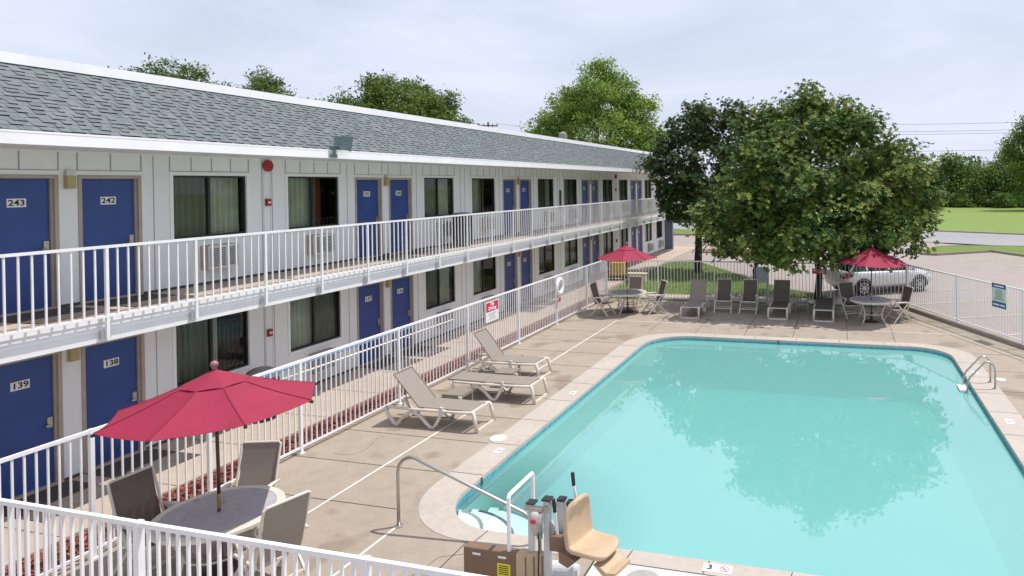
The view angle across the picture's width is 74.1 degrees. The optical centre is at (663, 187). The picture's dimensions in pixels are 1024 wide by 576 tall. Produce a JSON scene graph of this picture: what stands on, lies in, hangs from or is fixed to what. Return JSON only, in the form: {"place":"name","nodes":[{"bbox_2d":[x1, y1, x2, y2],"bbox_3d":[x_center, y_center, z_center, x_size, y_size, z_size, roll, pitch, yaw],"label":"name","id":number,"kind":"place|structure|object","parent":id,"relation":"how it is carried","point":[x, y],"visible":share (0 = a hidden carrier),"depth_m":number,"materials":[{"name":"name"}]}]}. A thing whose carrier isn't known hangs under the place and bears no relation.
{"place":"outdoors","nodes":[
{"label":"outdoors","id":0,"kind":"place"},
{"bbox_2d":[0,307,116,323],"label":"door mat","id":1,"kind":"object","parent":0,"point":[39,317],"depth_m":9.66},
{"bbox_2d":[85,294,193,306],"bbox_3d":[-8.686,1.867,10.935,1.120,0.009,1.040,-1,0,15],"label":"door mat","id":2,"kind":"object","parent":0,"point":[123,301],"depth_m":10.88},
{"bbox_2d":[4,246,694,568],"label":"walkway","id":3,"kind":"structure","parent":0,"point":[671,254],"depth_m":13.25,"materials":[{"name":"concrete"}]},
{"bbox_2d":[4,480,107,522],"bbox_3d":[-8.977,4.618,9.714,1.120,0.009,1.060,-1,0,15],"label":"door mat","id":4,"kind":"object","parent":3,"relation":"on","point":[54,497],"depth_m":9.79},
{"bbox_2d":[86,449,200,477],"bbox_3d":[-8.645,4.606,10.950,1.120,0.009,1.040,-1,0,15],"label":"door mat","id":5,"kind":"object","parent":3,"relation":"on","point":[137,463],"depth_m":11.00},
{"bbox_2d":[245,366,279,420],"bbox_3d":[-7.983,4.061,13.055,0.620,1.000,0.620,-1,0,15],"label":"litter bin","id":6,"kind":"object","parent":3,"relation":"on","point":[256,370],"visible":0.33,"depth_m":12.94,"materials":[{"name":"grey"}]},
{"bbox_2d":[360,357,422,369],"bbox_3d":[-7.018,4.550,17.005,1.120,0.009,1.060,-1,0,15],"label":"door mat","id":7,"kind":"object","parent":3,"relation":"on","point":[381,364],"depth_m":16.96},
{"bbox_2d":[396,345,450,356],"bbox_3d":[-6.686,4.539,18.241,1.120,0.009,1.040,-1,0,15],"label":"door mat","id":8,"kind":"object","parent":3,"relation":"on","point":[421,348],"depth_m":18.21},
{"bbox_2d":[608,261,626,280],"bbox_3d":[-2.192,3.946,31.484,0.800,0.918,0.600,-1,0,15],"label":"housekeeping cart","id":9,"kind":"object","parent":3,"relation":"on","point":[617,270],"visible":0.62,"depth_m":31.26,"materials":[{"name":"yellow fabric"}]},
{"bbox_2d":[0,0,1023,185],"label":"sky","id":10,"kind":"structure","parent":0,"point":[936,66],"materials":[{"name":"white"}]},
{"bbox_2d":[464,470,606,532],"bbox_3d":[2.243,5.292,13.317,8.220,1.190,11.330,-1,0,15],"label":"pool basin","id":11,"kind":"object","parent":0,"point":[561,485],"visible":0.02,"depth_m":11.47,"materials":[{"name":"teal paint"}]},
{"bbox_2d":[458,507,543,537],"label":"pool steps","id":12,"kind":"structure","parent":11,"relation":"on","point":[519,525],"depth_m":9.69,"materials":[{"name":"paint"}]},
{"bbox_2d":[461,508,543,533],"bbox_3d":[-2.238,4.893,9.437,1.140,0.415,2.127,-1,0,-29],"label":"step tile","id":13,"kind":"object","parent":12,"relation":"on","point":[502,519],"visible":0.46,"depth_m":9.75,"materials":[{"name":"teal tile"}]},
{"bbox_2d":[456,338,1023,514],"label":"waterline tile","id":14,"kind":"object","parent":11,"relation":"attached to","point":[467,499],"visible":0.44,"depth_m":13.35,"materials":[{"name":"blue tile"}]},
{"bbox_2d":[48,298,1023,575],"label":"pool deck","id":15,"kind":"structure","parent":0,"point":[352,526],"depth_m":12.35,"materials":[{"name":"concrete"}]},
{"bbox_2d":[106,465,202,575],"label":"patio chair","id":16,"kind":"object","parent":15,"relation":"on","point":[132,495],"visible":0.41,"depth_m":7.98,"materials":[{"name":"grey"}]},
{"bbox_2d":[90,361,316,575],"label":"patio umbrella","id":17,"kind":"object","parent":15,"relation":"on","point":[215,400],"visible":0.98,"depth_m":7.44,"materials":[{"name":"fabric"}]},
{"bbox_2d":[151,485,285,575],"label":"patio table","id":18,"kind":"object","parent":15,"relation":"on","point":[243,507],"visible":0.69,"depth_m":7.81,"materials":[{"name":"grey glass"}]},
{"bbox_2d":[0,498,485,575],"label":"pool fence","id":19,"kind":"object","parent":15,"relation":"on","point":[365,562],"visible":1,"depth_m":5.88,"materials":[{"name":"white metal"}]},
{"bbox_2d":[205,440,281,552],"bbox_3d":[-5.463,4.026,8.607,0.636,1.128,0.771,-1,0,-3],"label":"patio chair","id":20,"kind":"object","parent":15,"relation":"on","point":[259,463],"visible":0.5,"depth_m":8.90,"materials":[{"name":"beige"}]},
{"bbox_2d":[232,490,310,575],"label":"patio chair","id":21,"kind":"object","parent":15,"relation":"on","point":[284,521],"visible":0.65,"depth_m":7.33,"materials":[{"name":"beige"}]},
{"bbox_2d":[0,260,607,575],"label":"pool fence","id":22,"kind":"object","parent":15,"relation":"on","point":[602,288],"visible":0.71,"depth_m":12.08,"materials":[{"name":"white metal"}]},
{"bbox_2d":[262,319,454,379],"bbox_3d":[-5.852,3.219,13.181,0.149,0.309,5.997,-1,0,15],"label":"handrail","id":23,"kind":"object","parent":22,"relation":"attached to","point":[318,358],"visible":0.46,"depth_m":12.55,"materials":[{"name":"white metal"}]},
{"bbox_2d":[485,298,498,322],"bbox_3d":[-4.559,3.276,17.482,0.012,0.540,0.680,-1,0,15],"label":"warning sign","id":24,"kind":"object","parent":22,"relation":"attached to","point":[492,310],"visible":1,"depth_m":17.48,"materials":[{"name":"white plastic"}]},
{"bbox_2d":[383,366,495,432],"bbox_3d":[-4.325,4.055,12.673,2.044,0.987,0.697,-1,0,15],"label":"sun lounger","id":25,"kind":"object","parent":15,"relation":"on","point":[417,389],"visible":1,"depth_m":12.61,"materials":[{"name":"beige"}]},
{"bbox_2d":[442,388,473,399],"bbox_3d":[-4.240,4.370,13.554,0.451,0.325,0.450,-1,0,15],"label":"side table","id":26,"kind":"object","parent":15,"relation":"on","point":[454,393],"visible":0.83,"depth_m":13.49,"materials":[{"name":"beige plastic"}]},
{"bbox_2d":[394,456,527,527],"bbox_3d":[-2.631,4.401,8.566,2.027,1.666,0.110,-1,0,15],"label":"handrail","id":27,"kind":"object","parent":15,"relation":"on","point":[465,483],"visible":0.88,"depth_m":8.64,"materials":[{"name":"silver metal"}]},
{"bbox_2d":[448,372,548,403],"bbox_3d":[-3.589,4.314,14.238,2.102,0.430,0.697,-1,0,15],"label":"sun lounger","id":28,"kind":"object","parent":15,"relation":"on","point":[472,379],"visible":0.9,"depth_m":14.11,"materials":[{"name":"beige"}]},
{"bbox_2d":[464,541,543,575],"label":"equipment box","id":29,"kind":"object","parent":15,"relation":"on","point":[487,559],"visible":0.98,"depth_m":7.35,"materials":[{"name":"brown plastic"}]},
{"bbox_2d":[464,328,551,379],"bbox_3d":[-3.775,4.006,15.917,2.044,1.033,0.697,-1,0,16],"label":"sun lounger","id":30,"kind":"object","parent":15,"relation":"on","point":[490,345],"visible":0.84,"depth_m":15.88,"materials":[{"name":"beige"}]},
{"bbox_2d":[506,471,629,575],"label":"pool lift","id":31,"kind":"object","parent":15,"relation":"on","point":[572,536],"visible":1,"depth_m":7.21,"materials":[{"name":"grey paint"}]},
{"bbox_2d":[589,282,615,316],"bbox_3d":[-2.147,3.900,22.984,0.771,1.128,0.636,-1,0,21],"label":"patio chair","id":32,"kind":"object","parent":15,"relation":"on","point":[593,286],"visible":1,"depth_m":23.05,"materials":[{"name":"white fabric"}]},
{"bbox_2d":[597,242,656,312],"bbox_3d":[-1.295,3.184,23.417,2.030,2.505,2.030,-1,0,28],"label":"patio umbrella","id":33,"kind":"object","parent":15,"relation":"on","point":[626,252],"visible":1,"depth_m":23.04,"materials":[{"name":"fabric"}]},
{"bbox_2d":[608,289,646,314],"bbox_3d":[-1.281,4.082,23.422,1.376,0.736,1.376,-1,0,-15],"label":"patio table","id":34,"kind":"object","parent":15,"relation":"on","point":[625,293],"visible":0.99,"depth_m":23.27,"materials":[{"name":"grey plastic"}]},
{"bbox_2d":[622,276,642,309],"bbox_3d":[-1.141,3.878,24.252,0.636,1.128,0.771,-1,0,19],"label":"patio chair","id":35,"kind":"object","parent":15,"relation":"on","point":[635,282],"visible":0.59,"depth_m":24.51,"materials":[{"name":"beige fabric"}]},
{"bbox_2d":[308,320,959,575],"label":"deck line","id":36,"kind":"object","parent":15,"relation":"on","point":[364,551],"visible":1,"depth_m":11.31,"materials":[{"name":"white paint"}]},
{"bbox_2d":[586,561,707,575],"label":"deck slab","id":37,"kind":"structure","parent":15,"relation":"on","point":[625,571],"depth_m":7.68,"materials":[{"name":"concrete"}]},
{"bbox_2d":[642,280,666,314],"bbox_3d":[-0.304,3.871,23.287,0.770,1.128,0.636,-1,0,-23],"label":"patio chair","id":38,"kind":"object","parent":15,"relation":"on","point":[662,288],"visible":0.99,"depth_m":23.35,"materials":[{"name":"brown"}]},
{"bbox_2d":[286,301,1023,567],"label":"joint","id":39,"kind":"object","parent":15,"relation":"on","point":[571,381],"visible":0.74,"depth_m":14.18,"materials":[{"name":"grey concrete"}]},
{"bbox_2d":[680,279,709,318],"bbox_3d":[1.128,3.857,23.072,0.697,1.110,2.044,-1,0,15],"label":"sun lounger","id":40,"kind":"object","parent":15,"relation":"on","point":[697,293],"visible":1,"depth_m":23.39,"materials":[{"name":"beige fabric"}]},
{"bbox_2d":[418,333,1023,575],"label":"pool coping","id":41,"kind":"object","parent":15,"relation":"on","point":[441,498],"visible":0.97,"depth_m":11.68,"materials":[{"name":"concrete"}]},
{"bbox_2d":[702,563,732,574],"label":"depth marker","id":42,"kind":"object","parent":41,"relation":"on","point":[716,568],"visible":1,"depth_m":7.72,"materials":[{"name":"white tile"}]},
{"bbox_2d":[957,356,997,392],"bbox_3d":[6.933,4.561,14.525,0.750,1.599,0.567,-1,0,15],"label":"pool ladder","id":43,"kind":"object","parent":41,"relation":"attached to","point":[962,387],"visible":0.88,"depth_m":14.50,"materials":[{"name":"silver metal"}]},
{"bbox_2d":[713,278,732,313],"bbox_3d":[2.132,3.835,23.269,0.636,1.128,0.771,-1,0,13],"label":"patio chair","id":44,"kind":"object","parent":15,"relation":"on","point":[724,292],"visible":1,"depth_m":23.50,"materials":[{"name":"grey fabric"}]},
{"bbox_2d":[739,279,758,314],"bbox_3d":[3.003,3.823,23.035,0.636,1.128,0.771,-1,0,17],"label":"patio chair","id":45,"kind":"object","parent":15,"relation":"on","point":[750,293],"visible":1,"depth_m":23.25,"materials":[{"name":"grey fabric"}]},
{"bbox_2d":[607,260,905,305],"bbox_3d":[3.173,3.568,24.706,11.350,1.589,0.100,-1,0,15],"label":"pool fence","id":46,"kind":"object","parent":15,"relation":"on","point":[680,261],"visible":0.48,"depth_m":24.89,"materials":[{"name":"white metal"}]},
{"bbox_2d":[756,267,768,304],"bbox_3d":[3.700,3.656,24.522,0.480,1.400,0.044,-1,0,15],"label":"notice board","id":47,"kind":"object","parent":15,"relation":"on","point":[762,275],"visible":0.81,"depth_m":24.50,"materials":[{"name":"grey metal"}]},
{"bbox_2d":[767,280,792,319],"bbox_3d":[4.042,3.822,22.682,0.697,1.096,2.044,-1,0,16],"label":"sun lounger","id":48,"kind":"object","parent":15,"relation":"on","point":[781,296],"visible":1,"depth_m":22.99,"materials":[{"name":"grey fabric"}]},
{"bbox_2d":[813,297,834,321],"bbox_3d":[5.447,4.124,22.253,0.697,0.456,2.100,-1,0,15],"label":"sun lounger","id":49,"kind":"object","parent":15,"relation":"on","point":[823,304],"visible":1,"depth_m":22.05,"materials":[{"name":"grey"}]},
{"bbox_2d":[838,282,863,318],"bbox_3d":[6.283,3.779,22.056,0.636,1.128,0.771,-1,0,-10],"label":"patio chair","id":50,"kind":"object","parent":15,"relation":"on","point":[846,290],"visible":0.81,"depth_m":22.29,"materials":[{"name":"brown"}]},
{"bbox_2d":[849,296,893,323],"bbox_3d":[6.721,3.974,21.220,1.376,0.736,1.376,-1,0,5],"label":"patio table","id":51,"kind":"object","parent":15,"relation":"on","point":[875,300],"visible":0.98,"depth_m":21.04,"materials":[{"name":"grey plastic"}]},
{"bbox_2d":[839,244,908,322],"bbox_3d":[6.737,3.077,21.181,2.104,2.502,2.101,-1,0,-38],"label":"patio umbrella","id":52,"kind":"object","parent":15,"relation":"on","point":[872,257],"visible":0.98,"depth_m":20.75,"materials":[{"name":"fabric"}]},
{"bbox_2d":[884,285,913,323],"bbox_3d":[7.600,3.764,21.208,0.771,1.128,0.636,-1,0,-13],"label":"patio chair","id":53,"kind":"object","parent":15,"relation":"on","point":[905,302],"visible":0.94,"depth_m":21.21,"materials":[{"name":"brown"}]},
{"bbox_2d":[609,262,826,297],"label":"lawn","id":54,"kind":"structure","parent":0,"point":[689,282],"depth_m":30.73,"materials":[{"name":"green plant"}]},
{"bbox_2d":[635,93,776,272],"bbox_3d":[2.550,-0.237,33.805,7.694,9.420,5.545,-1,0,31],"label":"magnolia tree","id":55,"kind":"object","parent":54,"relation":"on","point":[690,180],"visible":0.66,"depth_m":33.43,"materials":[{"name":"green plant"}]},
{"bbox_2d":[641,294,840,302],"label":"path","id":56,"kind":"structure","parent":0,"point":[738,298],"depth_m":26.11,"materials":[{"name":"concrete"}]},
{"bbox_2d":[509,340,1023,575],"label":"water","id":57,"kind":"structure","parent":0,"point":[826,461],"depth_m":11.05,"materials":[{"name":"teal liquid"}]},
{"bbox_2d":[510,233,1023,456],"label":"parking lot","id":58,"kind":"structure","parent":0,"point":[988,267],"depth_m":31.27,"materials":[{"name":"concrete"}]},
{"bbox_2d":[5,297,608,575],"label":"mulch","id":59,"kind":"object","parent":58,"relation":"on","point":[214,485],"depth_m":12.38,"materials":[{"name":"red wood"}]},
{"bbox_2d":[0,51,679,499],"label":"motel building","id":60,"kind":"structure","parent":58,"relation":"on","point":[258,225],"depth_m":12.83,"materials":[{"name":"grey paint"}]},
{"bbox_2d":[0,175,60,316],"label":"door","id":61,"kind":"structure","parent":60,"relation":"in","point":[29,204],"depth_m":9.99,"materials":[{"name":"blue paint"}]},
{"bbox_2d":[0,351,63,499],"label":"door","id":62,"kind":"structure","parent":60,"relation":"in","point":[31,389],"depth_m":9.99,"materials":[{"name":"blue paint"}]},
{"bbox_2d":[77,175,143,303],"bbox_3d":[-9.351,0.838,11.084,0.120,2.086,0.996,-1,0,15],"label":"door","id":63,"kind":"structure","parent":60,"relation":"in","point":[109,207],"depth_m":11.11,"materials":[{"name":"blue paint"}]},
{"bbox_2d":[81,333,146,473],"bbox_3d":[-9.310,3.578,11.098,0.120,2.086,0.996,-1,0,15],"label":"door","id":64,"kind":"structure","parent":60,"relation":"in","point":[112,371],"depth_m":11.07,"materials":[{"name":"blue paint"}]},
{"bbox_2d":[169,172,249,241],"bbox_3d":[-9.108,0.458,12.920,0.630,1.780,2.140,-1,0,15],"label":"window","id":65,"kind":"structure","parent":60,"relation":"in","point":[200,206],"depth_m":12.85,"materials":[{"name":"glass"}]},
{"bbox_2d":[172,310,252,388],"bbox_3d":[-9.067,3.198,12.935,0.630,1.780,2.140,-1,0,15],"label":"window","id":66,"kind":"structure","parent":60,"relation":"in","point":[222,339],"depth_m":12.94,"materials":[{"name":"black glass"}]},
{"bbox_2d":[285,173,341,230],"bbox_3d":[-8.435,0.435,15.426,0.630,1.780,2.130,-1,0,15],"label":"window","id":67,"kind":"structure","parent":60,"relation":"in","point":[309,201],"depth_m":15.45,"materials":[{"name":"black glass"}]},
{"bbox_2d":[287,290,343,354],"bbox_3d":[-8.394,3.174,15.441,0.630,1.780,2.130,-1,0,15],"label":"window","id":68,"kind":"structure","parent":60,"relation":"in","point":[313,320],"depth_m":15.46,"materials":[{"name":"black glass"}]},
{"bbox_2d":[355,178,382,259],"bbox_3d":[-7.724,0.782,17.139,0.120,2.086,1.016,-1,0,15],"label":"door","id":69,"kind":"structure","parent":60,"relation":"in","point":[368,191],"depth_m":17.22,"materials":[{"name":"blue paint"}]},
{"bbox_2d":[356,281,384,366],"bbox_3d":[-7.684,3.522,17.153,0.120,2.086,1.016,-1,0,15],"label":"door","id":70,"kind":"structure","parent":60,"relation":"in","point":[370,297],"depth_m":17.22,"materials":[{"name":"blue paint"}]},
{"bbox_2d":[388,178,412,253],"bbox_3d":[-7.392,0.771,18.375,0.120,2.086,0.996,-1,0,15],"label":"door","id":71,"kind":"structure","parent":60,"relation":"in","point":[400,189],"depth_m":18.44,"materials":[{"name":"blue paint"}]},
{"bbox_2d":[390,275,414,354],"bbox_3d":[-7.351,3.510,18.389,0.120,2.086,0.996,-1,0,15],"label":"door","id":72,"kind":"structure","parent":60,"relation":"in","point":[402,288],"depth_m":18.48,"materials":[{"name":"blue paint"}]},
{"bbox_2d":[422,175,455,218],"bbox_3d":[-7.150,0.390,20.211,0.630,1.780,2.140,-1,0,15],"label":"window","id":73,"kind":"structure","parent":60,"relation":"in","point":[437,191],"depth_m":20.23,"materials":[{"name":"green glass"}]},
{"bbox_2d":[424,265,456,311],"bbox_3d":[-7.109,3.130,20.226,0.630,1.780,2.140,-1,0,15],"label":"window","id":74,"kind":"structure","parent":60,"relation":"in","point":[439,289],"depth_m":20.24,"materials":[{"name":"black glass"}]},
{"bbox_2d":[451,212,472,245],"bbox_3d":[-6.154,1.251,20.076,0.620,1.010,0.620,-1,0,15],"label":"litter bin","id":75,"kind":"object","parent":60,"relation":"on","point":[457,213],"visible":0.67,"depth_m":19.83,"materials":[{"name":"grey metal"}]},
{"bbox_2d":[470,176,496,213],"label":"window","id":76,"kind":"structure","parent":60,"relation":"in","point":[481,187],"depth_m":22.75,"materials":[{"name":"black glass"}]},
{"bbox_2d":[472,256,497,296],"bbox_3d":[-6.435,3.107,22.732,0.630,1.780,2.130,-1,0,15],"label":"window","id":77,"kind":"structure","parent":60,"relation":"in","point":[484,271],"depth_m":22.92,"materials":[{"name":"black glass"}]},
{"bbox_2d":[502,179,516,235],"bbox_3d":[-5.766,0.714,24.430,0.120,2.086,1.016,-1,0,15],"label":"door","id":78,"kind":"structure","parent":60,"relation":"in","point":[509,185],"depth_m":24.53,"materials":[{"name":"blue paint"}]},
{"bbox_2d":[504,252,517,310],"bbox_3d":[-5.725,3.454,24.444,0.120,2.086,1.016,-1,0,15],"label":"door","id":79,"kind":"structure","parent":60,"relation":"in","point":[510,260],"depth_m":24.55,"materials":[{"name":"blue paint"}]},
{"bbox_2d":[519,179,531,232],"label":"door","id":80,"kind":"structure","parent":60,"relation":"in","point":[525,197],"depth_m":25.80,"materials":[{"name":"blue paint"}]},
{"bbox_2d":[520,249,532,303],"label":"door","id":81,"kind":"structure","parent":60,"relation":"in","point":[526,260],"depth_m":25.80,"materials":[{"name":"blue paint"}]},
{"bbox_2d":[522,177,554,208],"bbox_3d":[-5.191,0.322,27.503,0.630,1.780,2.140,-1,0,15],"label":"window","id":82,"kind":"structure","parent":60,"relation":"in","point":[544,184],"depth_m":27.61,"materials":[{"name":"glass"}]},
{"bbox_2d":[538,244,555,276],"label":"window","id":83,"kind":"structure","parent":60,"relation":"in","point":[545,254],"depth_m":27.66,"materials":[{"name":"black glass"}]},
{"bbox_2d":[563,178,577,206],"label":"window","id":84,"kind":"structure","parent":60,"relation":"in","point":[570,197],"depth_m":30.12,"materials":[{"name":"green glass"}]},
{"bbox_2d":[564,238,578,267],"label":"window","id":85,"kind":"structure","parent":60,"relation":"in","point":[570,247],"depth_m":30.14,"materials":[{"name":"glass"}]},
{"bbox_2d":[581,180,589,222],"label":"door","id":86,"kind":"structure","parent":60,"relation":"in","point":[585,189],"depth_m":31.86,"materials":[{"name":"blue paint"}]},
{"bbox_2d":[582,236,590,280],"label":"door","id":87,"kind":"structure","parent":60,"relation":"in","point":[586,253],"depth_m":31.91,"materials":[{"name":"blue paint"}]},
{"bbox_2d":[591,180,598,221],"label":"door","id":88,"kind":"structure","parent":60,"relation":"in","point":[595,183],"depth_m":33.13,"materials":[{"name":"blue paint"}]},
{"bbox_2d":[592,234,599,275],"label":"door","id":89,"kind":"structure","parent":60,"relation":"in","point":[596,241],"depth_m":33.21,"materials":[{"name":"blue paint"}]},
{"bbox_2d":[602,178,612,201],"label":"window","id":90,"kind":"structure","parent":60,"relation":"in","point":[607,185],"depth_m":34.99,"materials":[{"name":"glass"}]},
{"bbox_2d":[603,231,613,254],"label":"window","id":91,"kind":"structure","parent":60,"relation":"in","point":[608,237],"depth_m":35.31,"materials":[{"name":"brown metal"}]},
{"bbox_2d":[618,178,627,200],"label":"window","id":92,"kind":"structure","parent":60,"relation":"in","point":[623,183],"depth_m":37.39,"materials":[{"name":"glass"}]},
{"bbox_2d":[824,257,931,295],"bbox_3d":[9.002,3.568,27.490,4.483,1.485,2.040,-1,0,-19],"label":"parked car","id":93,"kind":"object","parent":58,"relation":"on","point":[886,276],"visible":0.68,"depth_m":26.54,"materials":[{"name":"silver metal"}]},
{"bbox_2d":[906,305,1023,349],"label":"kerb","id":94,"kind":"structure","parent":58,"relation":"on","point":[991,335],"depth_m":19.70,"materials":[{"name":"concrete"}]},
{"bbox_2d":[906,264,1023,343],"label":"pool fence","id":95,"kind":"object","parent":94,"relation":"on","point":[957,319],"visible":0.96,"depth_m":20.12,"materials":[{"name":"white metal"}]},
{"bbox_2d":[992,282,1005,309],"bbox_3d":[9.412,3.033,18.421,0.010,0.680,0.580,-1,0,-10],"label":"rules sign","id":96,"kind":"object","parent":95,"relation":"attached to","point":[998,295],"visible":1,"depth_m":18.40,"materials":[{"name":"white"}]},
{"bbox_2d":[917,245,1023,256],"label":"kerb","id":97,"kind":"structure","parent":58,"relation":"on","point":[972,252],"depth_m":40.71,"materials":[{"name":"concrete"}]},
{"bbox_2d":[666,182,1023,371],"bbox_3d":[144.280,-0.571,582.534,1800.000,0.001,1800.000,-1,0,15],"label":"field","id":98,"kind":"structure","parent":0,"point":[997,220],"depth_m":75.60,"materials":[{"name":"green plant"}]},
{"bbox_2d":[107,52,241,87],"bbox_3d":[-22.856,-0.573,30.613,6.119,11.086,6.011,-1,0,15],"label":"feathery tree","id":99,"kind":"object","parent":98,"relation":"on","point":[184,70],"visible":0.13,"depth_m":30.45,"materials":[{"name":"green plant"}]},
{"bbox_2d":[236,65,297,96],"bbox_3d":[-19.776,-0.607,32.349,3.242,11.044,2.541,-1,0,-23],"label":"feathery tree","id":100,"kind":"object","parent":98,"relation":"on","point":[269,84],"visible":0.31,"depth_m":32.27,"materials":[{"name":"green plant"}]},
{"bbox_2d":[300,69,479,124],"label":"round tree","id":101,"kind":"object","parent":98,"relation":"on","point":[383,94],"visible":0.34,"depth_m":41.39,"materials":[{"name":"green plant"}]},
{"bbox_2d":[516,53,669,151],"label":"maple tree","id":102,"kind":"object","parent":98,"relation":"on","point":[632,124],"visible":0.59,"depth_m":59.67,"materials":[{"name":"green plant"}]},
{"bbox_2d":[679,78,952,299],"bbox_3d":[5.875,0.123,24.331,8.568,8.702,8.777,-1,0,-44],"label":"magnolia tree","id":103,"kind":"object","parent":98,"relation":"on","point":[778,146],"visible":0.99,"depth_m":22.71,"materials":[{"name":"green plant"}]},
{"bbox_2d":[905,148,995,203],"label":"woodland tree","id":104,"kind":"object","parent":98,"relation":"on","point":[950,166],"visible":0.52,"depth_m":115.47,"materials":[{"name":"green plant"}]},
{"bbox_2d":[951,192,993,207],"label":"shrub","id":105,"kind":"object","parent":98,"relation":"on","point":[964,201],"visible":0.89,"depth_m":109.89,"materials":[{"name":"green plant"}]},
{"bbox_2d":[954,151,1023,201],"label":"woodland tree","id":106,"kind":"object","parent":98,"relation":"on","point":[986,175],"visible":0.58,"depth_m":111.03,"materials":[{"name":"green plant"}]},
{"bbox_2d":[986,191,1023,207],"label":"shrub","id":107,"kind":"object","parent":98,"relation":"on","point":[1003,200],"visible":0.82,"depth_m":106.16,"materials":[{"name":"green plant"}]},
{"bbox_2d":[994,111,1023,205],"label":"tall tree","id":108,"kind":"object","parent":98,"relation":"on","point":[1016,156],"visible":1,"depth_m":96.83,"materials":[{"name":"green plant"}]},
{"bbox_2d":[673,223,1023,245],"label":"road","id":109,"kind":"structure","parent":0,"point":[979,238],"depth_m":51.28,"materials":[{"name":"concrete"}]},
{"bbox_2d":[922,246,1023,253],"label":"verge","id":110,"kind":"structure","parent":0,"point":[1012,249],"depth_m":42.51,"materials":[{"name":"green plant"}]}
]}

